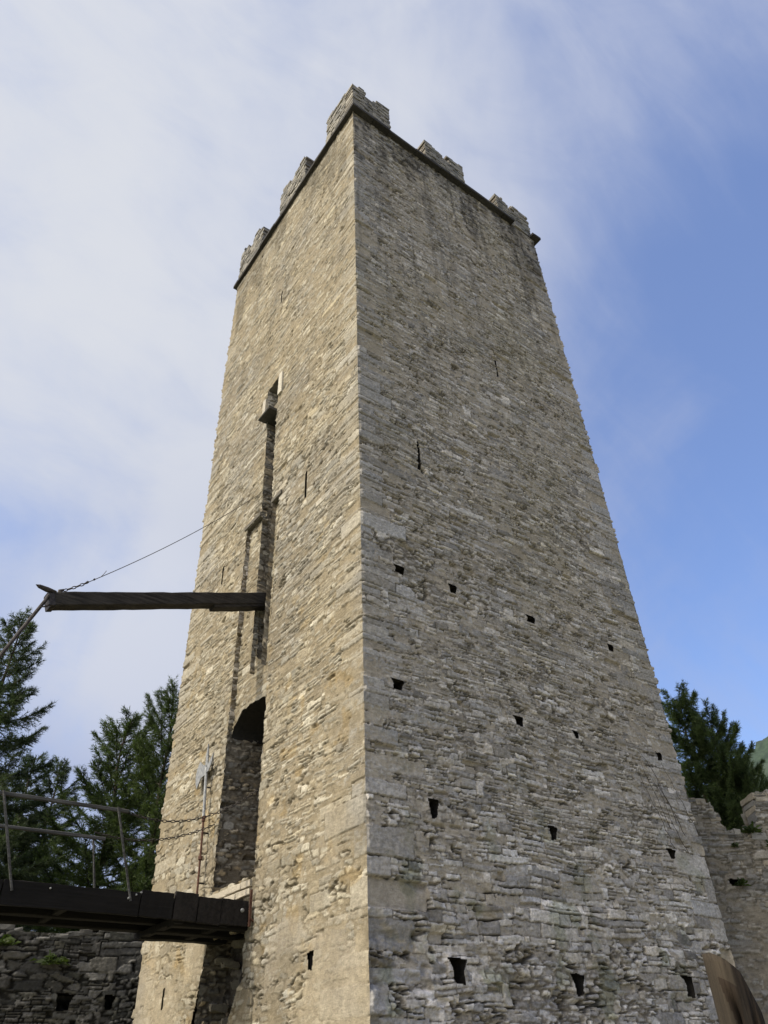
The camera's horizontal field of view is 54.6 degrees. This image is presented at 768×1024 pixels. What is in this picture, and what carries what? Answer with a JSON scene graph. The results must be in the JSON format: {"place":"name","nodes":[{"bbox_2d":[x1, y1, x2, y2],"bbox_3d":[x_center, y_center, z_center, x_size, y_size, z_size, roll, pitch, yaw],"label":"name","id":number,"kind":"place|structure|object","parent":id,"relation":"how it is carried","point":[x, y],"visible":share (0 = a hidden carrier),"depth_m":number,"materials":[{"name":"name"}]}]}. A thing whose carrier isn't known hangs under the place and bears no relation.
{"place":"outdoors","nodes":[
{"label":"outdoors","id":0,"kind":"place"},
{"bbox_2d":[0,0,767,930],"label":"sky","id":1,"kind":"structure","parent":0,"point":[145,145],"materials":[{"name":"blue"}]},
{"bbox_2d":[699,736,767,797],"bbox_3d":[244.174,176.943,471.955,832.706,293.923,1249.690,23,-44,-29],"label":"hills","id":2,"kind":"structure","parent":0,"point":[761,749],"depth_m":518.37,"materials":[{"name":"green plant"}]},
{"bbox_3d":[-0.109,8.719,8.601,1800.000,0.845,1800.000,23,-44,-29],"label":"ground","id":3,"kind":"structure","parent":0,"visible":0},
{"bbox_2d":[0,605,57,931],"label":"spruce tree","id":4,"kind":"object","parent":3,"relation":"on","point":[14,701],"visible":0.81,"depth_m":23.53,"materials":[{"name":"green plant"}]},
{"bbox_2d":[0,749,72,928],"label":"spruce tree","id":5,"kind":"object","parent":3,"relation":"on","point":[29,783],"visible":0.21,"depth_m":27.08,"materials":[{"name":"green plant"}]},
{"bbox_2d":[3,755,84,933],"bbox_3d":[-13.148,15.128,26.069,7.499,13.198,7.353,-31,-46,32],"label":"spruce tree","id":6,"kind":"object","parent":3,"relation":"on","point":[60,778],"visible":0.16,"depth_m":28.67,"materials":[{"name":"green plant"}]},
{"bbox_2d":[0,924,143,1023],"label":"courtyard wall","id":7,"kind":"structure","parent":3,"relation":"on","point":[95,980],"depth_m":16.64,"materials":[{"name":"stone"}]},
{"bbox_2d":[0,934,19,945],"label":"weed","id":8,"kind":"object","parent":7,"relation":"on","point":[6,939],"visible":1,"depth_m":16.39,"materials":[{"name":"green plant"}]},
{"bbox_2d":[30,949,68,964],"bbox_3d":[-7.364,10.006,16.648,0.774,0.314,0.750,-13,-39,13],"label":"weed","id":9,"kind":"object","parent":7,"relation":"on","point":[48,960],"visible":0.99,"depth_m":16.51,"materials":[{"name":"green plant"}]},
{"bbox_2d":[15,705,167,933],"bbox_3d":[-9.700,12.582,23.771,6.552,13.156,6.809,3,-38,-7],"label":"larch tree","id":10,"kind":"object","parent":3,"relation":"on","point":[79,878],"visible":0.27,"depth_m":24.87,"materials":[{"name":"green plant"}]},
{"bbox_2d":[40,674,180,932],"bbox_3d":[-7.119,11.670,23.016,5.920,13.493,5.698,-16,-40,17],"label":"larch tree","id":11,"kind":"object","parent":3,"relation":"on","point":[142,879],"visible":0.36,"depth_m":23.79,"materials":[{"name":"green plant"}]},
{"bbox_2d":[131,84,734,1023],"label":"stone tower","id":12,"kind":"structure","parent":3,"relation":"on","point":[421,710],"depth_m":16.16,"materials":[{"name":"beige stone"}]},
{"bbox_2d":[0,790,253,944],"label":"drawbridge","id":13,"kind":"object","parent":12,"relation":"attached to","point":[149,915],"visible":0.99,"depth_m":12.75,"materials":[{"name":"brown wood"}]},
{"bbox_2d":[94,824,214,841],"bbox_3d":[-4.619,6.480,15.162,2.533,0.579,0.057,24,-45,-30],"label":"rail chain","id":14,"kind":"object","parent":13,"relation":"attached to","point":[154,838],"visible":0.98,"depth_m":14.99,"materials":[{"name":"metal"}]},
{"bbox_2d":[117,789,258,822],"bbox_3d":[-3.597,5.424,13.944,2.788,0.920,0.057,24,-45,-30],"label":"rail chain","id":15,"kind":"object","parent":13,"relation":"attached to","point":[189,819],"visible":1,"depth_m":13.70,"materials":[{"name":"metal"}]},
{"bbox_2d":[36,584,265,611],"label":"lifting beam","id":16,"kind":"structure","parent":12,"relation":"attached to","point":[60,600],"depth_m":16.28,"materials":[{"name":"wood"}]},
{"bbox_2d":[0,594,48,657],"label":"lifting rod","id":17,"kind":"object","parent":16,"relation":"hanging from","point":[22,628],"visible":1,"depth_m":14.24,"materials":[{"name":"metal"}]},
{"bbox_2d":[62,495,257,591],"bbox_3d":[-5.055,0.568,17.942,4.593,5.058,0.086,30,-48,-35],"label":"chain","id":18,"kind":"object","parent":16,"relation":"attached to","point":[87,582],"visible":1,"depth_m":16.62,"materials":[{"name":"metal"}]},
{"bbox_2d":[195,744,213,893],"bbox_3d":[-4.046,6.902,16.339,0.190,3.621,0.860,23,-44,-29],"label":"halberd","id":19,"kind":"object","parent":12,"relation":"attached to","point":[202,771],"visible":0.9,"depth_m":16.73,"materials":[{"name":"grey metal"}]},
{"bbox_2d":[638,754,698,852],"bbox_3d":[6.267,6.396,16.363,1.624,2.062,0.031,23,-44,-29],"label":"dry creeper","id":20,"kind":"object","parent":12,"relation":"attached to","point":[666,807],"visible":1,"depth_m":16.27,"materials":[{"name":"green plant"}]},
{"bbox_2d":[660,679,750,828],"bbox_3d":[13.739,14.524,29.545,7.803,16.360,6.900,-22,-42,24],"label":"larch tree","id":21,"kind":"object","parent":3,"relation":"on","point":[677,718],"visible":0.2,"depth_m":31.91,"materials":[{"name":"green plant"}]},
{"bbox_2d":[679,697,767,831],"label":"larch tree","id":22,"kind":"object","parent":3,"relation":"on","point":[725,746],"visible":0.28,"depth_m":30.51,"materials":[{"name":"green plant"}]},
{"bbox_2d":[688,789,767,1023],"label":"curtain wall","id":23,"kind":"structure","parent":3,"relation":"on","point":[744,911],"depth_m":17.00,"materials":[{"name":"stone"}]},
{"bbox_2d":[732,877,750,885],"bbox_3d":[8.163,8.443,16.937,0.309,0.206,0.446,3,-38,-7],"label":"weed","id":24,"kind":"object","parent":23,"relation":"on","point":[741,882],"visible":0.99,"depth_m":16.86,"materials":[{"name":"green plant"}]},
{"bbox_2d":[740,821,762,833],"bbox_3d":[8.713,7.526,17.687,0.616,0.237,0.490,9,-39,-14],"label":"weed","id":25,"kind":"object","parent":23,"relation":"on","point":[750,829],"visible":1,"depth_m":17.59,"materials":[{"name":"green plant"}]},
{"bbox_2d":[702,952,764,1023],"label":"wooden post","id":26,"kind":"object","parent":3,"relation":"on","point":[735,1002],"visible":1,"depth_m":3.09,"materials":[{"name":"brown wood"}]},
{"bbox_2d":[722,746,764,829],"bbox_3d":[14.555,14.531,26.554,4.526,12.433,4.002,5,-39,-10],"label":"larch tree","id":27,"kind":"object","parent":3,"relation":"on","point":[749,785],"visible":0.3,"depth_m":29.29,"materials":[{"name":"green plant"}]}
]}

